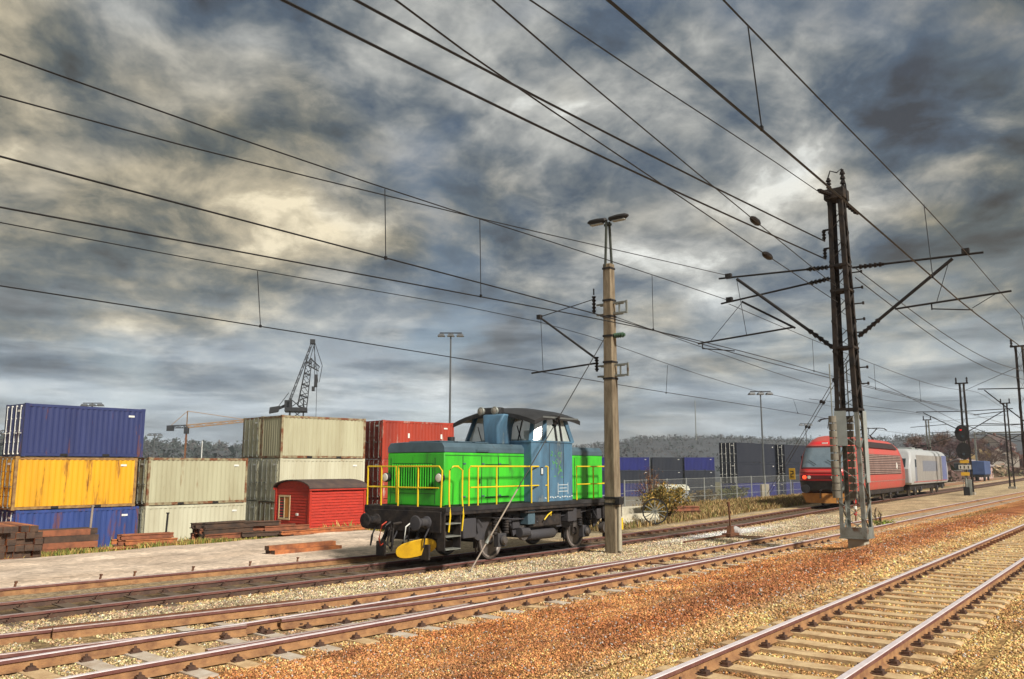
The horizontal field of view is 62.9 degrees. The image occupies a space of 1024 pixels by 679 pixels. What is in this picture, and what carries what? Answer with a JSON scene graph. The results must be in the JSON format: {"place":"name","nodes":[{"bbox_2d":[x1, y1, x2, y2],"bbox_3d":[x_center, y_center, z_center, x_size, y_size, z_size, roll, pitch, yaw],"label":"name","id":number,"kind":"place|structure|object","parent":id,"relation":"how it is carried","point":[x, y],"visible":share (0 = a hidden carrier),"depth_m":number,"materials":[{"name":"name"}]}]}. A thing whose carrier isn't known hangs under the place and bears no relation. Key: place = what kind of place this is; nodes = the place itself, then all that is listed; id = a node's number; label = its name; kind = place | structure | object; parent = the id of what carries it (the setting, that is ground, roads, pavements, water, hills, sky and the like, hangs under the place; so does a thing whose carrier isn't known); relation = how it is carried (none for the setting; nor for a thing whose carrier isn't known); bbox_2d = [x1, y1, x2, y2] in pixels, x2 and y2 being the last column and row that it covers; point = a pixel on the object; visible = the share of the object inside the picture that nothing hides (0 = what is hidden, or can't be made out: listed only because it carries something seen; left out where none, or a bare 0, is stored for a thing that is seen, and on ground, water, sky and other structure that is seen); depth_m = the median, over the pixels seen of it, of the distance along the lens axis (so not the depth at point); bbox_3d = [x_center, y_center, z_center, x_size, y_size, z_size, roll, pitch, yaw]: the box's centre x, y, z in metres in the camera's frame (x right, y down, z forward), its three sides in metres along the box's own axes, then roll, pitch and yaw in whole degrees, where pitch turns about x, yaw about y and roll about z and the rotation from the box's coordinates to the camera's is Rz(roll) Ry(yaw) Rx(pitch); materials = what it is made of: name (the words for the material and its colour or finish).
{"place":"outdoors","nodes":[
{"label":"outdoors","id":0,"kind":"place"},
{"bbox_2d":[0,530,387,587],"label":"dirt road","id":1,"kind":"structure","parent":0,"point":[108,564],"depth_m":22.09,"materials":[{"name":"concrete"}]},
{"bbox_2d":[264,540,341,554],"bbox_3d":[-6.027,6.003,24.142,0.480,0.249,2.416,-7,-11,40],"label":"timber stack","id":2,"kind":"object","parent":1,"relation":"on","point":[299,547],"visible":0.95,"depth_m":23.93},
{"bbox_2d":[4,528,383,558],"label":"grass","id":3,"kind":"structure","parent":0,"point":[63,551],"depth_m":26.05,"materials":[{"name":"green plant"}]},
{"bbox_2d":[0,433,1022,481],"bbox_3d":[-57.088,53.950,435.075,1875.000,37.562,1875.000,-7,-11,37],"label":"hills","id":4,"kind":"structure","parent":0,"point":[714,449],"depth_m":646.52,"materials":[{"name":"plant"}]},
{"bbox_2d":[0,476,1023,678],"bbox_3d":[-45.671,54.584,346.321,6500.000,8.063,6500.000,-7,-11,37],"label":"ground","id":5,"kind":"structure","parent":0,"point":[918,503],"depth_m":17.40,"materials":[{"name":"soil"}]},
{"bbox_2d":[0,521,43,559],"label":"timber stack","id":6,"kind":"object","parent":5,"relation":"on","point":[19,540],"visible":0.94,"depth_m":22.99,"materials":[{"name":"wood"}]},
{"bbox_2d":[38,527,98,553],"bbox_3d":[-13.412,6.029,25.046,1.823,0.702,1.272,8,-12,-44],"label":"timber stack","id":7,"kind":"object","parent":5,"relation":"on","point":[57,539],"visible":0.6,"depth_m":24.73,"materials":[{"name":"wood"}]},
{"bbox_2d":[0,506,138,547],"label":"shipping container","id":8,"kind":"object","parent":5,"relation":"on","point":[109,523],"visible":0.38,"depth_m":42.77,"materials":[{"name":"metal"}]},
{"bbox_2d":[0,456,137,510],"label":"shipping container","id":9,"kind":"object","parent":8,"relation":"on","point":[28,483],"visible":0.99,"depth_m":42.23,"materials":[{"name":"metal"}]},
{"bbox_2d":[1,458,13,507],"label":"door","id":10,"kind":"structure","parent":9,"relation":"in","point":[8,472],"depth_m":40.68,"materials":[{"name":"yellow paint"}]},
{"bbox_2d":[2,403,145,456],"bbox_3d":[-22.873,4.842,43.860,2.452,2.590,6.154,-7,-11,39],"label":"shipping container","id":11,"kind":"object","parent":9,"relation":"on","point":[31,429],"visible":1,"depth_m":42.62,"materials":[{"name":"metal"}]},
{"bbox_2d":[2,406,14,454],"bbox_3d":[-25.243,4.549,41.930,1.162,2.400,0.115,-7,-11,39],"label":"door","id":12,"kind":"structure","parent":11,"relation":"in","point":[10,416],"depth_m":41.86,"materials":[{"name":"blue paint"}]},
{"bbox_2d":[11,405,23,453],"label":"door","id":13,"kind":"structure","parent":11,"relation":"in","point":[18,419],"depth_m":41.17,"materials":[{"name":"blue paint"}]},
{"bbox_2d":[110,532,179,546],"bbox_3d":[-11.704,6.420,26.685,1.916,0.466,0.921,7,-11,-40],"label":"timber stack","id":14,"kind":"object","parent":5,"relation":"on","point":[129,539],"visible":0.73,"depth_m":26.40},
{"bbox_2d":[135,502,245,539],"bbox_3d":[-18.633,10.676,47.711,2.452,2.590,6.154,-7,-11,40],"label":"shipping container","id":15,"kind":"object","parent":5,"relation":"on","point":[152,518],"visible":0.28,"depth_m":46.42,"materials":[{"name":"metal"}]},
{"bbox_2d":[135,457,247,505],"bbox_3d":[-18.633,8.112,48.102,2.452,2.590,6.154,-7,-11,40],"label":"shipping container","id":16,"kind":"object","parent":15,"relation":"on","point":[168,481],"visible":0.79,"depth_m":46.97,"materials":[{"name":"metal"}]},
{"bbox_2d":[135,459,147,503],"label":"door","id":17,"kind":"structure","parent":16,"relation":"in","point":[141,469],"depth_m":45.45,"materials":[{"name":"green paint"}]},
{"bbox_2d":[0,552,398,596],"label":"old rail","id":18,"kind":"object","parent":5,"relation":"on","point":[62,586],"visible":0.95,"depth_m":18.91,"materials":[{"name":"metal"}]},
{"bbox_2d":[166,411,242,457],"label":"tower crane","id":19,"kind":"object","parent":5,"relation":"on","point":[171,428],"visible":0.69,"depth_m":369.89,"materials":[{"name":"orange paint"}]},
{"bbox_2d":[185,520,254,540],"bbox_3d":[-10.182,6.765,29.352,1.102,0.744,2.345,-6,-11,35],"label":"timber stack","id":20,"kind":"object","parent":5,"relation":"on","point":[233,529],"visible":0.62,"depth_m":28.95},
{"bbox_2d":[240,500,258,520],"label":"shipping container","id":21,"kind":"object","parent":5,"relation":"on","point":[251,510],"visible":0.13,"depth_m":51.81,"materials":[{"name":"metal"}]},
{"bbox_2d":[246,458,259,500],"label":"shipping container","id":22,"kind":"object","parent":21,"relation":"on","point":[253,477],"visible":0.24,"depth_m":52.05,"materials":[{"name":"metal"}]},
{"bbox_2d":[249,460,258,498],"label":"door","id":23,"kind":"structure","parent":22,"relation":"in","point":[254,469],"depth_m":52.01,"materials":[{"name":"white paint"}]},
{"bbox_2d":[242,416,313,458],"bbox_3d":[-14.309,6.523,54.901,6.154,2.590,2.452,8,-12,-44],"label":"shipping container","id":24,"kind":"object","parent":22,"relation":"on","point":[252,436],"visible":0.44,"depth_m":52.80,"materials":[{"name":"metal"}]},
{"bbox_2d":[242,419,251,456],"bbox_3d":[-16.873,6.268,53.220,0.115,2.400,1.162,8,-12,-44],"label":"door","id":25,"kind":"structure","parent":24,"relation":"in","point":[247,423],"depth_m":53.15,"materials":[{"name":"green paint"}]},
{"bbox_2d":[251,418,260,456],"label":"door","id":26,"kind":"structure","parent":24,"relation":"in","point":[255,441],"depth_m":52.39,"materials":[{"name":"green paint"}]},
{"bbox_2d":[258,501,274,520],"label":"shipping container","id":27,"kind":"object","parent":5,"relation":"on","point":[265,510],"visible":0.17,"depth_m":50.56,"materials":[{"name":"metal"}]},
{"bbox_2d":[258,458,364,501],"bbox_3d":[-12.581,8.822,52.767,6.154,2.590,2.452,8,-12,-44],"label":"shipping container","id":28,"kind":"object","parent":27,"relation":"on","point":[273,472],"visible":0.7,"depth_m":51.30,"materials":[{"name":"metal"}]},
{"bbox_2d":[258,460,269,499],"bbox_3d":[-15.144,8.567,51.087,0.115,2.400,1.162,8,-12,-44],"label":"door","id":29,"kind":"structure","parent":28,"relation":"in","point":[265,465],"depth_m":51.04,"materials":[{"name":"white paint"}]},
{"bbox_2d":[268,460,278,499],"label":"door","id":30,"kind":"structure","parent":28,"relation":"in","point":[274,469],"depth_m":50.33,"materials":[{"name":"white paint"}]},
{"bbox_2d":[260,415,365,458],"bbox_3d":[-12.514,6.267,53.222,6.154,2.590,2.452,8,-12,-44],"label":"shipping container","id":31,"kind":"object","parent":28,"relation":"on","point":[287,436],"visible":0.99,"depth_m":51.85,"materials":[{"name":"metal"}]},
{"bbox_2d":[240,520,309,537],"bbox_3d":[-8.852,6.943,30.515,2.737,0.661,1.233,7,-11,-38],"label":"timber stack","id":32,"kind":"object","parent":5,"relation":"on","point":[268,528],"visible":0.52,"depth_m":30.22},
{"bbox_2d":[269,339,321,416],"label":"harbour crane","id":33,"kind":"object","parent":5,"relation":"on","point":[288,407],"visible":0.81,"depth_m":145.59,"materials":[{"name":"metal"}]},
{"bbox_2d":[273,479,366,527],"bbox_3d":[-10.095,9.120,44.057,3.120,3.490,3.820,-7,-11,39],"label":"lineside hut","id":34,"kind":"object","parent":5,"relation":"on","point":[316,503],"visible":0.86,"depth_m":43.00,"materials":[{"name":"wood"}]},
{"bbox_2d":[278,495,290,519],"bbox_3d":[-11.734,8.654,43.157,0.980,1.240,0.070,-7,-11,39],"label":"window","id":35,"kind":"structure","parent":34,"relation":"in","point":[286,516],"depth_m":43.10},
{"bbox_2d":[277,525,377,536],"bbox_3d":[-6.867,7.265,31.767,0.954,0.264,4.943,-6,-11,36],"label":"timber stack","id":36,"kind":"object","parent":5,"relation":"on","point":[318,530],"visible":0.48,"depth_m":31.13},
{"bbox_2d":[366,498,386,503],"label":"shipping container","id":37,"kind":"object","parent":5,"relation":"on","point":[375,500],"visible":0.03,"depth_m":55.60,"materials":[{"name":"metal"}]},
{"bbox_2d":[364,459,387,498],"bbox_3d":[-7.239,9.642,58.154,6.154,2.590,2.454,8,-12,-42],"label":"shipping container","id":38,"kind":"object","parent":37,"relation":"on","point":[374,478],"visible":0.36,"depth_m":55.73,"materials":[{"name":"metal"}]},
{"bbox_2d":[371,461,380,496],"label":"door","id":39,"kind":"structure","parent":38,"relation":"in","point":[375,471],"depth_m":55.73,"materials":[{"name":"orange paint"}]},
{"bbox_2d":[365,420,453,458],"bbox_3d":[-7.239,7.078,58.544,6.154,2.590,2.454,8,-12,-42],"label":"shipping container","id":40,"kind":"object","parent":38,"relation":"on","point":[381,436],"visible":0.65,"depth_m":56.84,"materials":[{"name":"metal"}]},
{"bbox_2d":[365,422,372,457],"bbox_3d":[-9.860,6.837,56.957,0.115,2.400,1.162,8,-12,-42],"label":"door","id":41,"kind":"structure","parent":40,"relation":"in","point":[368,436],"depth_m":56.81,"materials":[{"name":"orange paint"}]},
{"bbox_2d":[372,421,381,457],"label":"door","id":42,"kind":"structure","parent":40,"relation":"in","point":[376,430],"depth_m":56.12,"materials":[{"name":"orange paint"}]},
{"bbox_2d":[0,543,769,659],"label":"railway track","id":43,"kind":"structure","parent":5,"relation":"on","point":[93,628],"depth_m":14.09,"materials":[{"name":"metal"}]},
{"bbox_2d":[438,332,463,422],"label":"lamp post","id":44,"kind":"object","parent":5,"relation":"on","point":[451,334],"visible":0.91,"depth_m":75.42,"materials":[{"name":"metal"}]},
{"bbox_2d":[0,430,989,471],"bbox_3d":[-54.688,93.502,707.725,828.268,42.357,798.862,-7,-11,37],"label":"woods","id":45,"kind":"object","parent":5,"relation":"on","point":[192,445],"visible":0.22,"depth_m":701.67,"materials":[{"name":"brown plant"}]},
{"bbox_2d":[0,513,1023,678],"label":"ballast stones","id":46,"kind":"object","parent":5,"relation":"on","point":[907,549],"visible":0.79,"depth_m":13.50,"materials":[{"name":"gravel"}]},
{"bbox_2d":[0,491,1023,678],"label":"railway track","id":47,"kind":"structure","parent":5,"relation":"on","point":[238,652],"depth_m":13.24,"materials":[{"name":"metal"}]},
{"bbox_2d":[0,478,1023,626],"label":"railway track","id":48,"kind":"structure","parent":5,"relation":"on","point":[28,610],"depth_m":19.29,"materials":[{"name":"metal"}]},
{"bbox_2d":[360,406,623,559],"bbox_3d":[-0.148,4.036,24.258,3.015,4.122,9.486,-7,-11,37],"label":"locomotive","id":49,"kind":"object","parent":48,"relation":"on","point":[452,492],"visible":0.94,"depth_m":22.29,"materials":[{"name":"green paint"}]},
{"bbox_2d":[799,418,904,504],"bbox_3d":[24.242,8.578,58.804,3.135,5.556,20.232,-6,-10,34],"label":"locomotive","id":50,"kind":"object","parent":48,"relation":"on","point":[887,472],"visible":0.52,"depth_m":52.81,"materials":[{"name":"red paint"}]},
{"bbox_2d":[895,445,947,495],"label":"locomotive","id":51,"kind":"object","parent":48,"relation":"on","point":[924,469],"visible":0.7,"depth_m":72.36,"materials":[{"name":"white paint"}]},
{"bbox_2d":[531,213,628,553],"bbox_3d":[2.088,1.379,25.915,3.672,10.315,0.405,-7,-11,37],"label":"catenary pole","id":52,"kind":"object","parent":5,"relation":"on","point":[613,502],"visible":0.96,"depth_m":25.11,"materials":[{"name":"concrete"}]},
{"bbox_2d":[0,222,972,430],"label":"overhead wire","id":53,"kind":"object","parent":52,"relation":"attached to","point":[260,325],"visible":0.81,"depth_m":19.09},
{"bbox_2d":[0,285,999,448],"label":"overhead wire","id":54,"kind":"object","parent":53,"relation":"hanging from","point":[351,340],"visible":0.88,"depth_m":19.77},
{"bbox_2d":[469,339,603,571],"bbox_3d":[0.926,2.732,22.795,0.140,6.516,6.026,-7,-11,40],"label":"guy wire","id":55,"kind":"object","parent":52,"relation":"attached to","point":[554,424],"visible":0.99,"depth_m":22.01,"materials":[{"name":"grey metal"}]},
{"bbox_2d":[620,483,647,495],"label":"shipping container","id":56,"kind":"object","parent":5,"relation":"on","point":[628,487],"visible":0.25,"depth_m":168.05,"materials":[{"name":"metal"}]},
{"bbox_2d":[620,470,648,482],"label":"shipping container","id":57,"kind":"object","parent":56,"relation":"on","point":[629,474],"visible":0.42,"depth_m":168.44,"materials":[{"name":"metal"}]},
{"bbox_2d":[620,457,648,469],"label":"shipping container","id":58,"kind":"object","parent":57,"relation":"on","point":[633,463],"visible":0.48,"depth_m":168.84,"materials":[{"name":"metal"}]},
{"bbox_2d":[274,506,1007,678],"bbox_3d":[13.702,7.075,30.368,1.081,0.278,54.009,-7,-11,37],"label":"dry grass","id":59,"kind":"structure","parent":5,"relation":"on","point":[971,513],"depth_m":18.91,"materials":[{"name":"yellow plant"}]},
{"bbox_2d":[621,513,661,523],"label":"concrete beams","id":60,"kind":"structure","parent":5,"relation":"on","point":[631,516],"depth_m":37.22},
{"bbox_2d":[632,466,671,504],"bbox_3d":[7.362,7.936,44.271,2.158,2.728,2.079,-7,-11,37],"label":"bush","id":61,"kind":"object","parent":5,"relation":"on","point":[649,485],"visible":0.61,"depth_m":44.27,"materials":[{"name":"brown plant"}]},
{"bbox_2d":[642,498,667,524],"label":"spoked wheels","id":62,"kind":"object","parent":5,"relation":"on","point":[655,511],"visible":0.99,"depth_m":36.48,"materials":[{"name":"metal"}]},
{"bbox_2d":[638,496,674,519],"bbox_3d":[6.717,7.864,38.812,1.507,1.251,1.562,3,-9,-17],"label":"bush","id":63,"kind":"object","parent":5,"relation":"on","point":[656,503],"visible":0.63,"depth_m":38.57,"materials":[{"name":"brown plant"}]},
{"bbox_2d":[636,479,690,516],"bbox_3d":[7.304,7.636,39.863,2.476,2.009,2.515,-7,-11,37],"label":"bush","id":64,"kind":"object","parent":5,"relation":"on","point":[663,495],"visible":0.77,"depth_m":39.68,"materials":[{"name":"yellow plant"}]},
{"bbox_2d":[683,483,715,495],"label":"shipping container","id":65,"kind":"object","parent":5,"relation":"on","point":[700,485],"visible":0.3,"depth_m":168.18,"materials":[{"name":"metal"}]},
{"bbox_2d":[683,470,714,482],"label":"shipping container","id":66,"kind":"object","parent":65,"relation":"on","point":[706,474],"visible":0.81,"depth_m":168.54,"materials":[{"name":"metal"}]},
{"bbox_2d":[682,457,714,469],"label":"shipping container","id":67,"kind":"object","parent":66,"relation":"on","point":[697,463],"visible":0.88,"depth_m":168.93,"materials":[{"name":"metal"}]},
{"bbox_2d":[684,488,719,500],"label":"bush","id":68,"kind":"object","parent":5,"relation":"on","point":[710,494],"visible":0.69,"depth_m":70.58,"materials":[{"name":"green plant"}]},
{"bbox_2d":[624,475,802,506],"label":"fence","id":69,"kind":"object","parent":5,"relation":"on","point":[723,497],"visible":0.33,"depth_m":68.75,"materials":[{"name":"metal"}]},
{"bbox_2d":[683,502,764,542],"bbox_3d":[7.105,6.376,29.301,1.787,1.293,3.753,-20,-22,66],"label":"switch lever","id":70,"kind":"object","parent":5,"relation":"on","point":[733,531],"visible":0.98,"depth_m":29.82,"materials":[{"name":"metal"}]},
{"bbox_2d":[717,483,749,497],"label":"bush","id":71,"kind":"object","parent":5,"relation":"on","point":[729,492],"visible":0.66,"depth_m":78.25,"materials":[{"name":"green plant"}]},
{"bbox_2d":[573,490,905,530],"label":"dry grass","id":72,"kind":"structure","parent":5,"relation":"on","point":[713,508],"depth_m":50.39,"materials":[{"name":"brown plant"}]},
{"bbox_2d":[722,482,776,497],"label":"shipping container","id":73,"kind":"object","parent":5,"relation":"on","point":[747,485],"visible":0.3,"depth_m":109.62,"materials":[{"name":"metal"}]},
{"bbox_2d":[720,463,775,482],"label":"shipping container","id":74,"kind":"object","parent":73,"relation":"on","point":[740,471],"visible":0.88,"depth_m":108.44,"materials":[{"name":"metal"}]},
{"bbox_2d":[719,442,774,462],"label":"shipping container","id":75,"kind":"object","parent":74,"relation":"on","point":[735,452],"visible":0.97,"depth_m":108.97,"materials":[{"name":"metal"}]},
{"bbox_2d":[748,391,772,496],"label":"lamp post","id":76,"kind":"object","parent":5,"relation":"on","point":[760,393],"visible":0.76,"depth_m":80.86,"materials":[{"name":"metal"}]},
{"bbox_2d":[776,481,801,494],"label":"shipping container","id":77,"kind":"object","parent":5,"relation":"on","point":[787,488],"visible":0.17,"depth_m":116.83,"materials":[{"name":"metal"}]},
{"bbox_2d":[775,463,800,481],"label":"shipping container","id":78,"kind":"object","parent":77,"relation":"on","point":[779,466],"visible":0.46,"depth_m":117.16,"materials":[{"name":"metal"}]},
{"bbox_2d":[774,444,805,462],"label":"shipping container","id":79,"kind":"object","parent":78,"relation":"on","point":[783,452],"visible":0.56,"depth_m":117.92,"materials":[{"name":"metal"}]},
{"bbox_2d":[629,522,1023,678],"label":"railway track","id":80,"kind":"structure","parent":5,"relation":"on","point":[889,655],"depth_m":11.60,"materials":[{"name":"metal"}]},
{"bbox_2d":[698,168,1011,547],"bbox_3d":[10.121,0.536,25.870,9.454,12.067,2.022,-7,-11,37],"label":"lattice mast","id":81,"kind":"object","parent":5,"relation":"on","point":[841,423],"visible":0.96,"depth_m":25.62,"materials":[{"name":"metal"}]},
{"bbox_2d":[0,95,724,296],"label":"overhead wire","id":82,"kind":"object","parent":81,"relation":"attached to","point":[314,178],"visible":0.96,"depth_m":14.36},
{"bbox_2d":[0,53,726,330],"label":"overhead wire","id":83,"kind":"object","parent":81,"relation":"attached to","point":[385,256],"visible":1,"depth_m":13.87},
{"bbox_2d":[0,155,1019,427],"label":"overhead wire","id":84,"kind":"object","parent":83,"relation":"hanging from","point":[370,253],"visible":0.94,"depth_m":13.59,"materials":[{"name":"metal"}]},
{"bbox_2d":[280,0,825,259],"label":"overhead wire","id":85,"kind":"object","parent":81,"relation":"attached to","point":[424,70],"visible":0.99,"depth_m":13.26,"materials":[{"name":"metal"}]},
{"bbox_2d":[353,0,824,241],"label":"overhead wire","id":86,"kind":"object","parent":81,"relation":"attached to","point":[462,57],"visible":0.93,"depth_m":14.52,"materials":[{"name":"metal"}]},
{"bbox_2d":[394,0,836,301],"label":"overhead wire","id":87,"kind":"object","parent":81,"relation":"attached to","point":[767,255],"visible":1,"depth_m":12.12,"materials":[{"name":"black metal"}]},
{"bbox_2d":[492,0,836,286],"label":"overhead wire","id":88,"kind":"object","parent":81,"relation":"attached to","point":[754,220],"visible":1,"depth_m":13.35,"materials":[{"name":"black metal"}]},
{"bbox_2d":[529,0,819,192],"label":"overhead wire","id":89,"kind":"object","parent":81,"relation":"attached to","point":[544,9],"visible":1,"depth_m":14.87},
{"bbox_2d":[768,342,859,492],"bbox_3d":[13.765,5.047,40.326,0.330,5.624,30.685,-2,-9,11],"label":"anchor stay","id":90,"kind":"object","parent":81,"relation":"attached to","point":[820,402],"visible":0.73,"depth_m":36.02,"materials":[{"name":"metal"}]},
{"bbox_2d":[722,0,1023,328],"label":"overhead wire","id":91,"kind":"object","parent":81,"relation":"hanging from","point":[774,52],"visible":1,"depth_m":12.15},
{"bbox_2d":[606,0,1023,349],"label":"overhead wire","id":92,"kind":"object","parent":91,"relation":"hanging from","point":[646,32],"visible":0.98,"depth_m":10.04,"materials":[{"name":"metal"}]},
{"bbox_2d":[902,429,952,451],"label":"bare tree","id":93,"kind":"object","parent":5,"relation":"on","point":[919,439],"visible":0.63,"depth_m":161.74,"materials":[{"name":"brown plant"}]},
{"bbox_2d":[935,437,981,461],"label":"bare tree","id":94,"kind":"object","parent":5,"relation":"on","point":[952,444],"visible":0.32,"depth_m":169.00,"materials":[{"name":"brown plant"}]},
{"bbox_2d":[955,425,972,495],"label":"railway signal","id":95,"kind":"object","parent":5,"relation":"on","point":[963,449],"visible":0.96,"depth_m":75.02,"materials":[{"name":"metal"}]},
{"bbox_2d":[910,377,1019,494],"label":"lattice mast","id":96,"kind":"object","parent":5,"relation":"on","point":[966,418],"visible":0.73,"depth_m":77.21,"materials":[{"name":"black metal"}]},
{"bbox_2d":[947,458,994,480],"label":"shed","id":97,"kind":"structure","parent":5,"relation":"on","point":[954,463],"depth_m":160.07,"materials":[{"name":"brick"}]},
{"bbox_2d":[944,476,1018,485],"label":"railway track","id":98,"kind":"structure","parent":5,"relation":"on","point":[959,483],"depth_m":144.99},
{"bbox_2d":[968,461,990,480],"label":"tarpaulin wagon","id":99,"kind":"object","parent":98,"relation":"on","point":[981,469],"visible":0.7,"depth_m":145.64,"materials":[{"name":"fabric"}]},
{"bbox_2d":[944,455,1023,482],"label":"hillside shrubs","id":100,"kind":"object","parent":5,"relation":"on","point":[1001,471],"visible":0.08,"depth_m":209.63,"materials":[{"name":"brown plant"}]},
{"bbox_2d":[965,398,1023,488],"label":"lattice mast","id":101,"kind":"object","parent":5,"relation":"on","point":[1010,486],"visible":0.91,"depth_m":98.65,"materials":[{"name":"black metal"}]},
{"bbox_2d":[979,433,1016,451],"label":"house","id":102,"kind":"structure","parent":5,"relation":"on","point":[991,438],"depth_m":282.36,"materials":[{"name":"tile"}]},
{"bbox_2d":[973,340,1023,462],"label":"lattice mast","id":103,"kind":"object","parent":5,"relation":"on","point":[1019,391],"visible":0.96,"depth_m":59.12,"materials":[{"name":"black metal"}]},
{"bbox_2d":[0,206,976,414],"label":"overhead wire","id":104,"kind":"object","parent":103,"relation":"hanging from","point":[377,277],"visible":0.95,"depth_m":15.29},
{"bbox_2d":[0,0,1023,447],"label":"sky","id":105,"kind":"structure","parent":0,"point":[934,89],"materials":[{"name":"grey"}]},
{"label":"shipping container","id":106,"kind":"object","parent":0,"visible":0},
{"bbox_2d":[651,470,682,482],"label":"shipping container","id":107,"kind":"object","parent":106,"relation":"on","point":[673,475],"visible":0.77,"depth_m":168.49,"materials":[{"name":"metal"}]},
{"bbox_2d":[650,457,682,469],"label":"shipping container","id":108,"kind":"object","parent":107,"relation":"on","point":[666,463],"visible":0.97,"depth_m":168.87,"materials":[{"name":"metal"}]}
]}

